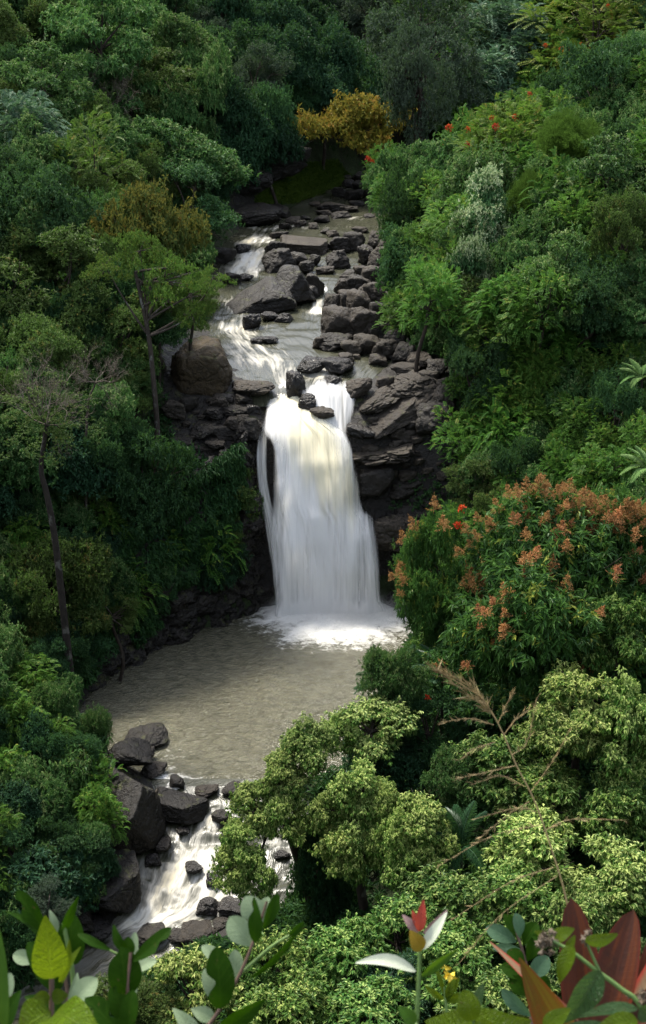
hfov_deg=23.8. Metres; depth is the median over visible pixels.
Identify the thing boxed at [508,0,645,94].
tree
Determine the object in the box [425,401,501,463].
bush
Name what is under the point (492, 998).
tree
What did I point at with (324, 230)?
boulder
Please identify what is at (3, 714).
tree
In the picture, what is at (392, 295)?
bush
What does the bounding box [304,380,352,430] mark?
cascade
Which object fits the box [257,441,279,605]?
side strand
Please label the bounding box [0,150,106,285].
tree
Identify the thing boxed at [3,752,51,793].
bush
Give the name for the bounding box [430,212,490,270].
tree
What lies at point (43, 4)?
tree
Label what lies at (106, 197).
tree
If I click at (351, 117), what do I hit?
tree
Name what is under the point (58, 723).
bush
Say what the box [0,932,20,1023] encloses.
strap leaved plant
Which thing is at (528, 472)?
tree
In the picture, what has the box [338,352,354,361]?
loose rock
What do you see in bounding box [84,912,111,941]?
boulder
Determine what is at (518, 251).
tree
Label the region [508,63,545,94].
tree
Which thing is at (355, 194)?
boulder
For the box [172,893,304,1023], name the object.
round leaved sprig
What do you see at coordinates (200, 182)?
tree
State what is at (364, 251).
boulder
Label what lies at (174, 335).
tree
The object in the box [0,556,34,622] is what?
bush
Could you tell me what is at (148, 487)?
tree
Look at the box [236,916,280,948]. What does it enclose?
bush
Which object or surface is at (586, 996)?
bur plant
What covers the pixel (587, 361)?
tree
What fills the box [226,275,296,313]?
boulder
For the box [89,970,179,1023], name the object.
bush
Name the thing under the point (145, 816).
boulder
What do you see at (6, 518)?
tree
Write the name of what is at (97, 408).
tree
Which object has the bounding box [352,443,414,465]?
boulder
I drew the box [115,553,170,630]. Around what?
bush
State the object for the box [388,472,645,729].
tree
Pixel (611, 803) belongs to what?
tree
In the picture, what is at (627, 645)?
tree
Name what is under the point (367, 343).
boulder
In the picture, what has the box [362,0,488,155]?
tree
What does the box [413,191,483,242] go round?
tree
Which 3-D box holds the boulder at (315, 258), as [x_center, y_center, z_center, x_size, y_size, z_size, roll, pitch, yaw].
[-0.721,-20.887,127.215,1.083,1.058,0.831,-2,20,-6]
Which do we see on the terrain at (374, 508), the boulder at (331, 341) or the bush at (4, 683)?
the bush at (4, 683)
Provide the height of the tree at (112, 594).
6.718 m
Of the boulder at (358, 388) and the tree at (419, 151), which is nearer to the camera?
the boulder at (358, 388)
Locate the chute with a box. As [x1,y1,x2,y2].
[279,381,285,387]
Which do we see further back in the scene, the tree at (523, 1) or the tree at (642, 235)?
the tree at (523, 1)
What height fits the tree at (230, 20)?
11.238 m
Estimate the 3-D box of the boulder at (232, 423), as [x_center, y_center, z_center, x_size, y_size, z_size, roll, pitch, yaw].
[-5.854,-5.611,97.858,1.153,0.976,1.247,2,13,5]
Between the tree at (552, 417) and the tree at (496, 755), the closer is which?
the tree at (496, 755)
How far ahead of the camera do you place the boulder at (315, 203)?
149.76 m
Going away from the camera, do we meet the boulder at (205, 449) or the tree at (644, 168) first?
the boulder at (205, 449)
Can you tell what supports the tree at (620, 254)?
on the terrain at (374, 508)
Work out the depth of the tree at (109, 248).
99.26 m
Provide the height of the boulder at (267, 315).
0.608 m
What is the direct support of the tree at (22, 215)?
on the terrain at (374, 508)
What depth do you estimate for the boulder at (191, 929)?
71.07 m
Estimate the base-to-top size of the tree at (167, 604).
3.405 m
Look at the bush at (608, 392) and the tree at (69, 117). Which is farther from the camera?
the tree at (69, 117)
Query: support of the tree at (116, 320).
on the terrain at (374, 508)
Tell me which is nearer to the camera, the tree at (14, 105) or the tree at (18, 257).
the tree at (18, 257)
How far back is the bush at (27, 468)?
86.34 m
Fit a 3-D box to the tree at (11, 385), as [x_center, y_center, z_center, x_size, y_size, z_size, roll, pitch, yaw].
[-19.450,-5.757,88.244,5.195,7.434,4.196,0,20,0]
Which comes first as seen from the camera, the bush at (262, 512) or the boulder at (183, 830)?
the boulder at (183, 830)
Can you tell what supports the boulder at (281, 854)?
on the rapids
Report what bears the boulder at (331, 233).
on the river
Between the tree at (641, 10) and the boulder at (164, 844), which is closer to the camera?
the boulder at (164, 844)
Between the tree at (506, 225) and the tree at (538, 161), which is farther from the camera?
the tree at (538, 161)
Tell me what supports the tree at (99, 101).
on the terrain at (374, 508)
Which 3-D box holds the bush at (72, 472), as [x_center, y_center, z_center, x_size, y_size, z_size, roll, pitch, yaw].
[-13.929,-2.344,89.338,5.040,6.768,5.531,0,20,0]
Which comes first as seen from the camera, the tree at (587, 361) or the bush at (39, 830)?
the bush at (39, 830)
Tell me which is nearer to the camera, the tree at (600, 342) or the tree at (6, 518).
the tree at (6, 518)
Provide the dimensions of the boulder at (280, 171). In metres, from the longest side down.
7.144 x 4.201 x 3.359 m
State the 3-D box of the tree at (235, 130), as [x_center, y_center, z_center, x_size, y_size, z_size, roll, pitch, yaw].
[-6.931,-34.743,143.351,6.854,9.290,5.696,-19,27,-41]
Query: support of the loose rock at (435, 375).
on the terrain at (374, 508)
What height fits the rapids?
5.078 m
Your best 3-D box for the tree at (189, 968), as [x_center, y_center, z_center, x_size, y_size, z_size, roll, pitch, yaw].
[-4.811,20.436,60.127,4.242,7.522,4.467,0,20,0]
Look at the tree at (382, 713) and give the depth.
71.02 m
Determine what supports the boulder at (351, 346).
in the river
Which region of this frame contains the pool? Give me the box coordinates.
[80,603,411,789]
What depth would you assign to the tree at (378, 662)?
72.36 m
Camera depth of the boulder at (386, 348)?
103.96 m
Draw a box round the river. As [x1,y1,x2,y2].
[207,184,391,406]
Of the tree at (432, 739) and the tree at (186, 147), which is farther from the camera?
the tree at (186, 147)
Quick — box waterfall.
[265,395,384,616]
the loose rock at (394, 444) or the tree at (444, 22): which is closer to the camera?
the loose rock at (394, 444)
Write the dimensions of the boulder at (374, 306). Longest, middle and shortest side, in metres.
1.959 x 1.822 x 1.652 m
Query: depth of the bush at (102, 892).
70.54 m
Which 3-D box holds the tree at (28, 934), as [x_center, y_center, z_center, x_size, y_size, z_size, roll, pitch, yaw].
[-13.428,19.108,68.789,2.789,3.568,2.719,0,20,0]
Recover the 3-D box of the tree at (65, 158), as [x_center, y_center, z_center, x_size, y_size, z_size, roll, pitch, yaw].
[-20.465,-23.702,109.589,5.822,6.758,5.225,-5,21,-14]
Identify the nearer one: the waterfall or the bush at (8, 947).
the bush at (8, 947)
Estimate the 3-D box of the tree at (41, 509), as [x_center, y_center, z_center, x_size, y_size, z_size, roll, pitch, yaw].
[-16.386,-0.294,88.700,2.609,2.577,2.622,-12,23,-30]
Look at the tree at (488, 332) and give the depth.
95.90 m
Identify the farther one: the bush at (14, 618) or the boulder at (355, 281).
the boulder at (355, 281)
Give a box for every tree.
[0,0,19,30]
[0,0,35,57]
[0,33,97,115]
[0,41,48,76]
[0,77,19,114]
[0,88,70,162]
[0,119,7,145]
[0,142,38,194]
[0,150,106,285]
[0,158,17,172]
[0,190,9,221]
[0,192,63,285]
[0,198,37,275]
[0,216,63,288]
[0,222,130,345]
[0,236,43,293]
[0,264,16,349]
[0,292,27,347]
[0,309,100,392]
[0,312,20,348]
[0,317,17,363]
[0,343,105,713]
[0,346,66,407]
[0,367,27,411]
[0,395,8,474]
[0,416,16,485]
[0,484,22,518]
[0,489,42,536]
[0,527,118,658]
[0,530,14,564]
[0,608,14,630]
[0,702,9,723]
[0,721,13,749]
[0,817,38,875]
[1,395,45,491]
[1,404,50,456]
[1,479,56,513]
[2,0,72,61]
[2,106,78,183]
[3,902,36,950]
[6,0,60,45]
[7,0,58,48]
[8,0,34,54]
[8,214,86,283]
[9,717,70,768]
[13,280,69,343]
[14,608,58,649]
[16,296,113,367]
[17,134,77,200]
[26,387,82,486]
[27,363,81,416]
[27,489,58,527]
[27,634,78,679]
[31,0,158,83]
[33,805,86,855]
[39,416,92,482]
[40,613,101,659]
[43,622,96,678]
[46,391,112,448]
[50,82,115,132]
[50,105,100,175]
[50,286,119,347]
[50,475,80,498]
[50,525,94,559]
[51,0,79,6]
[51,69,103,115]
[51,105,140,197]
[52,0,103,51]
[53,267,165,376]
[57,167,115,219]
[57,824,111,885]
[59,35,115,88]
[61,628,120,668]
[65,336,129,527]
[67,329,142,418]
[67,730,102,765]
[68,416,113,490]
[70,254,131,320]
[70,353,106,391]
[71,489,111,519]
[73,0,155,28]
[76,52,140,138]
[76,423,133,534]
[78,182,143,241]
[79,228,237,449]
[79,378,139,436]
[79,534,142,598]
[83,159,161,196]
[83,232,137,282]
[86,172,211,267]
[89,62,165,142]
[90,329,120,374]
[90,590,141,681]
[92,102,133,175]
[92,572,138,608]
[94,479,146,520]
[95,112,153,186]
[96,73,133,116]
[97,138,180,198]
[101,423,210,538]
[102,18,151,71]
[103,45,152,79]
[105,0,171,32]
[106,264,154,322]
[106,367,152,423]
[110,275,192,371]
[112,46,199,115]
[114,351,162,418]
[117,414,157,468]
[122,61,204,138]
[125,114,261,206]
[134,271,188,387]
[135,143,209,208]
[139,10,235,76]
[140,570,181,618]
[143,249,182,287]
[146,942,246,1023]
[153,96,214,138]
[154,0,190,16]
[155,158,244,235]
[159,0,202,28]
[166,214,217,284]
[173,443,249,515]
[176,32,239,145]
[179,4,232,30]
[179,279,219,350]
[187,141,240,213]
[189,0,254,32]
[196,17,257,80]
[196,68,267,135]
[203,93,279,188]
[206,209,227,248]
[207,711,339,905]
[218,467,260,524]
[224,97,290,163]
[225,0,271,48]
[227,530,249,560]
[230,39,295,97]
[232,964,342,1023]
[237,0,318,40]
[245,24,293,59]
[245,116,308,203]
[247,64,292,105]
[250,21,323,107]
[251,80,298,150]
[259,19,326,119]
[280,0,342,38]
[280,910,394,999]
[283,792,353,924]
[287,61,350,169]
[287,71,326,129]
[288,89,417,161]
[300,35,357,110]
[305,756,407,914]
[306,0,352,15]
[309,12,371,86]
[314,968,423,1023]
[320,693,423,837]
[323,31,370,79]
[338,0,401,39]
[340,714,438,801]
[344,891,458,981]
[350,53,391,169]
[351,945,436,1023]
[352,15,389,47]
[355,43,381,83]
[355,643,433,792]
[359,139,398,207]
[361,140,424,197]
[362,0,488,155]
[363,788,460,896]
[365,65,443,145]
[366,167,406,215]
[372,220,434,292]
[374,16,460,147]
[375,161,431,241]
[388,0,446,23]
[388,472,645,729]
[394,138,434,173]
[396,253,469,371]
[396,912,502,1008]
[397,219,442,266]
[397,685,472,797]
[397,861,503,931]
[400,0,464,34]
[405,168,442,225]
[406,290,453,341]
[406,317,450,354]
[407,131,477,185]
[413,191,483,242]
[416,90,488,153]
[418,0,457,49]
[420,742,498,855]
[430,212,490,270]
[433,964,560,1023]
[434,0,556,78]
[436,0,496,23]
[436,103,498,161]
[438,267,493,327]
[438,500,461,530]
[439,537,470,568]
[440,9,502,51]
[442,372,472,408]
[445,159,514,271]
[445,230,497,303]
[447,91,554,178]
[448,724,559,848]
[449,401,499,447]
[454,42,527,125]
[457,82,504,121]
[460,148,515,198]
[466,0,553,30]
[467,481,507,538]
[467,857,558,954]
[468,803,588,898]
[477,479,515,522]
[478,34,540,79]
[484,750,600,862]
[485,174,513,205]
[491,214,522,258]
[491,239,547,286]
[491,256,590,378]
[493,85,558,138]
[495,192,545,228]
[496,221,616,350]
[497,139,561,178]
[497,461,555,515]
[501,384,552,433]
[505,82,573,151]
[505,165,552,218]
[505,416,556,476]
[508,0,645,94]
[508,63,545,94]
[512,659,645,804]
[513,106,564,166]
[516,365,561,409]
[521,323,561,355]
[522,187,568,230]
[523,149,590,185]
[525,385,579,441]
[529,105,604,161]
[532,877,622,962]
[534,20,591,51]
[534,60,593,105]
[535,0,580,28]
[542,178,631,249]
[542,424,582,466]
[544,932,645,988]
[548,127,645,211]
[549,27,645,121]
[552,202,613,269]
[554,832,645,917]
[557,247,637,360]
[566,103,613,182]
[566,586,645,689]
[567,361,614,409]
[568,767,645,859]
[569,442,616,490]
[573,246,629,287]
[573,346,619,400]
[575,91,601,118]
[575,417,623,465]
[580,0,638,35]
[582,184,645,271]
[583,486,604,497]
[587,327,626,350]
[595,64,645,105]
[596,324,627,348]
[599,339,645,389]
[603,117,645,155]
[604,29,645,68]
[604,280,645,344]
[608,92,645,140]
[609,250,645,314]
[610,353,645,417]
[611,0,636,19]
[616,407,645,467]
[617,246,645,287]
[621,115,645,190]
[622,0,645,32]
[624,22,645,51]
[625,48,645,103]
[633,443,645,476]
[634,226,645,251]
[637,154,645,189]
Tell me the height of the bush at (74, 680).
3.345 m
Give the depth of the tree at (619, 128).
108.19 m
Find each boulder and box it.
[76,902,93,932]
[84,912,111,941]
[86,848,141,913]
[102,769,166,853]
[107,737,152,765]
[125,723,167,746]
[137,922,164,946]
[140,761,166,778]
[144,853,161,867]
[151,746,154,756]
[153,835,170,852]
[155,786,208,824]
[159,399,185,419]
[167,928,181,942]
[169,774,184,788]
[170,335,232,395]
[170,433,192,448]
[176,826,189,834]
[178,396,198,410]
[178,919,215,947]
[185,860,202,874]
[189,420,217,438]
[192,445,213,453]
[194,784,218,797]
[195,453,202,461]
[195,896,217,915]
[201,405,223,419]
[204,437,225,449]
[206,871,219,886]
[208,392,228,406]
[208,423,234,440]
[211,809,230,823]
[212,247,236,263]
[212,916,227,931]
[217,896,242,917]
[217,928,228,938]
[221,272,240,284]
[221,781,240,795]
[222,393,233,402]
[222,403,247,415]
[223,416,238,430]
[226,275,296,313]
[232,380,274,395]
[233,417,261,440]
[234,202,281,225]
[235,169,272,195]
[235,244,250,253]
[235,393,252,404]
[236,414,248,422]
[240,273,253,280]
[242,314,261,329]
[245,403,259,414]
[250,336,265,343]
[251,436,260,454]
[260,311,277,320]
[261,248,296,273]
[262,336,277,342]
[264,241,286,252]
[269,146,311,180]
[269,231,288,237]
[270,204,291,217]
[273,313,293,322]
[274,849,290,858]
[276,264,315,302]
[279,223,291,228]
[280,235,327,254]
[285,216,300,223]
[286,370,305,397]
[291,251,307,265]
[294,220,306,226]
[296,355,325,373]
[298,260,314,272]
[298,393,315,409]
[301,215,310,219]
[306,273,324,295]
[308,201,320,205]
[308,222,317,228]
[309,254,320,265]
[309,284,317,297]
[309,406,334,419]
[312,336,323,347]
[314,215,329,221]
[315,210,331,214]
[315,266,334,274]
[316,202,349,211]
[319,332,352,351]
[320,228,328,233]
[320,304,353,339]
[321,356,353,373]
[322,293,339,307]
[323,375,341,384]
[325,249,350,268]
[326,230,339,236]
[328,236,349,251]
[331,187,346,197]
[331,211,351,218]
[333,278,349,293]
[339,292,346,306]
[340,206,357,211]
[340,340,362,354]
[341,179,354,187]
[342,231,364,250]
[342,269,354,274]
[344,189,363,199]
[345,377,371,399]
[346,288,370,308]
[346,422,375,438]
[347,274,367,289]
[348,200,363,205]
[350,306,379,333]
[351,171,365,180]
[351,226,368,232]
[352,180,368,189]
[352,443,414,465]
[353,265,364,275]
[353,333,379,353]
[356,466,394,496]
[357,244,372,264]
[358,386,399,413]
[361,265,381,281]
[362,282,385,301]
[363,188,372,198]
[363,213,374,217]
[367,230,380,247]
[367,328,377,336]
[368,246,383,266]
[369,301,392,315]
[369,353,386,365]
[369,370,432,438]
[371,339,397,359]
[371,514,419,551]
[376,322,389,337]
[378,239,385,246]
[381,316,400,328]
[384,328,406,343]
[388,427,421,442]
[388,480,422,499]
[390,362,419,374]
[390,373,437,397]
[392,341,417,361]
[394,503,438,520]
[406,351,430,366]
[414,450,425,456]
[415,400,451,435]
[422,383,436,393]
[426,358,447,375]
[432,383,454,408]
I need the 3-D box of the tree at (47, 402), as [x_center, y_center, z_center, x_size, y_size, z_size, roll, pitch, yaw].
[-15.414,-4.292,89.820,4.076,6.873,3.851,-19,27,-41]
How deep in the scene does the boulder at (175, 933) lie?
70.84 m
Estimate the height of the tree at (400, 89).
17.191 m
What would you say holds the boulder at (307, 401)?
in the river
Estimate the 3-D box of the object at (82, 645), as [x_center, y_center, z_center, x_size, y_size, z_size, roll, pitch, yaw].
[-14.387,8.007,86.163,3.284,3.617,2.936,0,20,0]
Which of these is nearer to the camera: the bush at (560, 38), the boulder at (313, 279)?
the boulder at (313, 279)
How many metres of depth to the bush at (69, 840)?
71.51 m
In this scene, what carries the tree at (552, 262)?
on the terrain at (374, 508)
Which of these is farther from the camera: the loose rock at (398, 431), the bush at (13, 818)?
the loose rock at (398, 431)
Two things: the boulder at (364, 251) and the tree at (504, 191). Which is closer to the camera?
the tree at (504, 191)
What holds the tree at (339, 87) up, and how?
on the terrain at (374, 508)
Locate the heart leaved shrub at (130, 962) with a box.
[77,925,171,1023]
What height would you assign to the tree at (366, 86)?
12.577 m
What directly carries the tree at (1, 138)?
on the terrain at (374, 508)
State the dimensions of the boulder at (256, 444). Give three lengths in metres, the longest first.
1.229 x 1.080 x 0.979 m
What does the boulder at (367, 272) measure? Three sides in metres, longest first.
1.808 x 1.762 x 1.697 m
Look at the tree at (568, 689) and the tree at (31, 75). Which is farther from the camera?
the tree at (31, 75)
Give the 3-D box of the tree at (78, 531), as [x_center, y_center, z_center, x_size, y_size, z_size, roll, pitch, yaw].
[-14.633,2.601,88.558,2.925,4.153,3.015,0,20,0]
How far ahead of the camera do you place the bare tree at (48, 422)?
79.67 m
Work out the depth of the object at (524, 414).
94.88 m
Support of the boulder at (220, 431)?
on the terrain at (374, 508)
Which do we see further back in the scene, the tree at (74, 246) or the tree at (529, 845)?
the tree at (74, 246)
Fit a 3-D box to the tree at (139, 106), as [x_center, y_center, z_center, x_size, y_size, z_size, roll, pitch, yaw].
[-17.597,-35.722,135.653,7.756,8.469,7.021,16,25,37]
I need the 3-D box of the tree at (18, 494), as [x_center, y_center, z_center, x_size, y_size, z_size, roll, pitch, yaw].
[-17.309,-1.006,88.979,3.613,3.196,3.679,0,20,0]
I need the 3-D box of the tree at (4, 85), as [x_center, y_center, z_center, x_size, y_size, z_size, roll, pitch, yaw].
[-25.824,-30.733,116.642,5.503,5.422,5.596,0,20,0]
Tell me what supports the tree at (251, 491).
on the terrain at (374, 508)
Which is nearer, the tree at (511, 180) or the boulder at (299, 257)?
the tree at (511, 180)
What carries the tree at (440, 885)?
on the terrain at (374, 508)
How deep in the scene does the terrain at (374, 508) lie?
98.44 m
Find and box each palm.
[408,644,456,744]
[429,801,486,888]
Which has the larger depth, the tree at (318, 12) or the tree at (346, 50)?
the tree at (318, 12)
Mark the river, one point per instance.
(291, 348)
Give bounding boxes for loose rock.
[182,421,190,426]
[338,289,348,294]
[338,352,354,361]
[339,275,349,277]
[353,354,360,359]
[368,417,377,422]
[374,297,383,302]
[375,376,393,387]
[389,428,403,435]
[389,440,403,447]
[397,470,417,481]
[406,420,415,428]
[411,436,422,443]
[413,457,424,464]
[419,370,438,375]
[421,467,433,473]
[430,373,439,378]
[436,377,451,386]
[436,471,449,480]
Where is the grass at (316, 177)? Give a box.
[254,158,351,203]
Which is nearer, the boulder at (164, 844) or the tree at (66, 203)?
the boulder at (164, 844)
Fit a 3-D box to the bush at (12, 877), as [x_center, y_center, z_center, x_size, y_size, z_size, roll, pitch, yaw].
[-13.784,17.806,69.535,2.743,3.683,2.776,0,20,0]
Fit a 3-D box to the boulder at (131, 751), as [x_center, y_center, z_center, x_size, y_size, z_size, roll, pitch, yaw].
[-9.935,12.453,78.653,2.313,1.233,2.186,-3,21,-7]
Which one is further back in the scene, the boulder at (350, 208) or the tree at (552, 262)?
the boulder at (350, 208)
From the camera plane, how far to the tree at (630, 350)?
94.32 m
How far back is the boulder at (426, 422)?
96.83 m
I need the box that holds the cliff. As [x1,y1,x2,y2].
[61,428,458,704]
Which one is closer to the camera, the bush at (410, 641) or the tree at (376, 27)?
the bush at (410, 641)
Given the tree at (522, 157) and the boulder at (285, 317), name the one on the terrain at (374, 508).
the tree at (522, 157)
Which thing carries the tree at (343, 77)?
on the terrain at (374, 508)
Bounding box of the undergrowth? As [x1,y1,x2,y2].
[0,5,645,1023]
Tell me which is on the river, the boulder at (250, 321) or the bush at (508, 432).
the boulder at (250, 321)
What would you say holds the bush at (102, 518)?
on the terrain at (374, 508)
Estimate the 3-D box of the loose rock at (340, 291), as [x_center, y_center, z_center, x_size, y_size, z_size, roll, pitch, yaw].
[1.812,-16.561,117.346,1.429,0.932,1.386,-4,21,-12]
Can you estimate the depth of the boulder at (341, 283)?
118.57 m
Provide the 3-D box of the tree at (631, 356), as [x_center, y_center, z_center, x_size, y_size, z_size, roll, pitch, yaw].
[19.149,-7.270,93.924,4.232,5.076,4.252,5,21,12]
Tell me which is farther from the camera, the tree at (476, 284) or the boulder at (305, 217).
the boulder at (305, 217)
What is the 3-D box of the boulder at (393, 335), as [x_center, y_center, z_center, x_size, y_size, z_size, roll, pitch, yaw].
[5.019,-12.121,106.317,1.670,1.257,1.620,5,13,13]
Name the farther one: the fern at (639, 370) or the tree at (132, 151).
the tree at (132, 151)
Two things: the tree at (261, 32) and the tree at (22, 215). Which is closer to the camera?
the tree at (22, 215)
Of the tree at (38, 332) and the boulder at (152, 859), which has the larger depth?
the tree at (38, 332)
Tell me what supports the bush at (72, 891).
on the terrain at (374, 508)
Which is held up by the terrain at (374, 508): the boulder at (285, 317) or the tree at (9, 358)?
the tree at (9, 358)
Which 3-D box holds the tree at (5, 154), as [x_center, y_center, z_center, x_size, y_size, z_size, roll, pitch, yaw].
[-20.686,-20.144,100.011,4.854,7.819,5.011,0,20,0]
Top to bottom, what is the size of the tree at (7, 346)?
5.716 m
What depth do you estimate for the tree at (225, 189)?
130.53 m
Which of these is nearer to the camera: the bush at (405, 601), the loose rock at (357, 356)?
the bush at (405, 601)
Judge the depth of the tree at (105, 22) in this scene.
141.56 m
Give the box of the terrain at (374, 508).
[0,2,645,1023]
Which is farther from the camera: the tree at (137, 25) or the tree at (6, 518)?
the tree at (137, 25)
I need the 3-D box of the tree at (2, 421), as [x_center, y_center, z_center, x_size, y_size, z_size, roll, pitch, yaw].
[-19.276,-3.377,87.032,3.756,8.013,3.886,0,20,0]
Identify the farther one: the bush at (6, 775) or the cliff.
the cliff
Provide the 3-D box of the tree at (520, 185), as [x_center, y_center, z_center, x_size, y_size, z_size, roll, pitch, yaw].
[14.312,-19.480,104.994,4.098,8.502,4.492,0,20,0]
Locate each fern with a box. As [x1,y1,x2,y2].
[619,359,645,399]
[619,445,645,501]
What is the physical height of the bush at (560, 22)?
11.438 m
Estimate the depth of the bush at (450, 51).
179.66 m
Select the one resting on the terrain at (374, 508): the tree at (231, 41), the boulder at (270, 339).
the tree at (231, 41)
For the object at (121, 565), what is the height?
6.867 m
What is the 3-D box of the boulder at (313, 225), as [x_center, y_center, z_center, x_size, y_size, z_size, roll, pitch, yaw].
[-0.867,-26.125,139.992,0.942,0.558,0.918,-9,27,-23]
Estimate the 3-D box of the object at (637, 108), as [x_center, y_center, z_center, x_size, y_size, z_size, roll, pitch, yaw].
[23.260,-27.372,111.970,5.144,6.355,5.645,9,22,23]
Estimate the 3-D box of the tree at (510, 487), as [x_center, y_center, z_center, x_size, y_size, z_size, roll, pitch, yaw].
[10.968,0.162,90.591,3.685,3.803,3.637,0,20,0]
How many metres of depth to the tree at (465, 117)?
134.33 m
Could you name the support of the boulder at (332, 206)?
on the river
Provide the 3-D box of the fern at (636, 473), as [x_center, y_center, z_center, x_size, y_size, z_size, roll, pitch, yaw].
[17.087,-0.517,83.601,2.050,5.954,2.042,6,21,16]
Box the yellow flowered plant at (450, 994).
[425,961,459,1011]
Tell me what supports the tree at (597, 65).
on the terrain at (374, 508)
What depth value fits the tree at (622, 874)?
61.89 m
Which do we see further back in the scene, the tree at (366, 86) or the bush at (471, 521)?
the tree at (366, 86)
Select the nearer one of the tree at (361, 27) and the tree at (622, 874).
the tree at (622, 874)
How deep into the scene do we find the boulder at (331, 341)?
106.24 m
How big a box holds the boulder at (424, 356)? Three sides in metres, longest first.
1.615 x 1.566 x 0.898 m
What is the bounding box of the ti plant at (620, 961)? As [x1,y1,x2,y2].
[490,898,645,1023]
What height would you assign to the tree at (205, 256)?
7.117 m
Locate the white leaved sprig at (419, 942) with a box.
[356,900,456,1023]
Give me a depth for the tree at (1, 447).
85.69 m
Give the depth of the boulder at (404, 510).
97.76 m
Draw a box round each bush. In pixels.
[0,425,58,514]
[0,512,50,567]
[0,528,47,599]
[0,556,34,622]
[0,585,30,625]
[0,599,11,628]
[0,621,33,680]
[0,649,21,710]
[0,684,50,746]
[0,740,42,790]
[0,767,15,792]
[0,779,51,833]
[0,803,25,867]
[0,866,11,907]
[0,869,22,938]
[0,869,36,915]
[0,903,23,969]
[1,778,70,852]
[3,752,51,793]
[6,837,93,935]
[9,652,80,696]
[11,807,58,851]
[12,706,53,763]
[14,565,52,613]
[20,729,115,819]
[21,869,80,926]
[26,673,83,730]
[27,838,59,875]
[34,773,78,819]
[35,738,91,816]
[43,713,78,750]
[45,416,121,500]
[45,668,84,707]
[46,884,70,918]
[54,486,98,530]
[54,841,111,911]
[56,822,88,858]
[64,579,109,634]
[71,781,133,846]
[71,853,106,906]
[72,743,127,820]
[73,785,103,823]
[74,816,110,863]
[75,701,113,748]
[82,844,122,885]
[83,497,134,543]
[86,521,124,557]
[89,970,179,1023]
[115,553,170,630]
[158,529,190,576]
[185,539,253,594]
[189,520,247,584]
[227,924,315,1011]
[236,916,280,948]
[246,490,264,531]
[352,644,448,702]
[372,278,442,337]
[378,220,419,306]
[385,233,434,297]
[388,457,468,556]
[393,559,448,611]
[401,636,429,677]
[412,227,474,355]
[419,138,514,225]
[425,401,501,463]
[427,499,489,551]
[431,34,473,75]
[440,321,495,366]
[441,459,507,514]
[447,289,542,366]
[448,268,532,338]
[448,336,515,409]
[455,446,495,507]
[457,358,529,434]
[462,397,539,460]
[482,462,524,516]
[483,323,548,391]
[487,199,574,287]
[489,431,540,492]
[512,341,567,396]
[513,146,614,228]
[520,30,592,96]
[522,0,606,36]
[523,15,584,66]
[524,324,603,371]
[531,440,580,492]
[538,355,596,426]
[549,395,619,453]
[564,453,624,497]
[583,361,645,450]
[584,79,645,124]
[591,443,642,491]
[616,395,645,445]
[620,471,645,500]
[622,322,645,364]
[628,243,645,318]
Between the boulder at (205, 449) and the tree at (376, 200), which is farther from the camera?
the tree at (376, 200)
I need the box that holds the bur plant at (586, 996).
[534,927,645,1023]
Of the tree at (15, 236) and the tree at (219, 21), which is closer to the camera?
the tree at (15, 236)
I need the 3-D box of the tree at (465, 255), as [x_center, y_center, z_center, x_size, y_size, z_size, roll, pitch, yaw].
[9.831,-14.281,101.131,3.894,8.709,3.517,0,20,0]
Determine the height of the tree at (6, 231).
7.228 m
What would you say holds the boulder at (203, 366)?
on the terrain at (374, 508)
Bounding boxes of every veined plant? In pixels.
[19,915,96,1023]
[425,983,530,1023]
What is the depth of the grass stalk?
1.90 m
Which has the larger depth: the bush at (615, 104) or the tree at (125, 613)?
the bush at (615, 104)
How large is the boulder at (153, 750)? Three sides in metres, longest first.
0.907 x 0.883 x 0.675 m
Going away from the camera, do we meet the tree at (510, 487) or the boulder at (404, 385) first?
the tree at (510, 487)
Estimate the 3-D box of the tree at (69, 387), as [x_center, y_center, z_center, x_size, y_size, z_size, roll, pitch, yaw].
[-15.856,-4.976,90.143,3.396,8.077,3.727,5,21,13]
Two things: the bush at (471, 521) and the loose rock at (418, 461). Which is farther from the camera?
the loose rock at (418, 461)
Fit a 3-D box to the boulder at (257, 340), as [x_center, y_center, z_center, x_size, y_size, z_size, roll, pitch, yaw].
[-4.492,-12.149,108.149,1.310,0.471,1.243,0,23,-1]
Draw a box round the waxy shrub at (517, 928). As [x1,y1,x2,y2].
[486,913,550,1023]
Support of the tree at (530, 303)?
on the terrain at (374, 508)
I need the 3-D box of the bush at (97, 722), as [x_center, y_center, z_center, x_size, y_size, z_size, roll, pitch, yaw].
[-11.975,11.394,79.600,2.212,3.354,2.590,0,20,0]
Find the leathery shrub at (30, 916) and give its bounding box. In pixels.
[6,890,97,1013]
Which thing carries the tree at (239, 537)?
on the terrain at (374, 508)
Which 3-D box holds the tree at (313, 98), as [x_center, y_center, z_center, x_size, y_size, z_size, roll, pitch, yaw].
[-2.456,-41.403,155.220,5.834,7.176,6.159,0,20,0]
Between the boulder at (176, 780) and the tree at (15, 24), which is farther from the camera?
the tree at (15, 24)
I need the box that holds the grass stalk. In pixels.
[425,661,626,964]
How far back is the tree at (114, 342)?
95.97 m
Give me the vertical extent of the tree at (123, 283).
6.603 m
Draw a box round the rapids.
[12,779,308,1023]

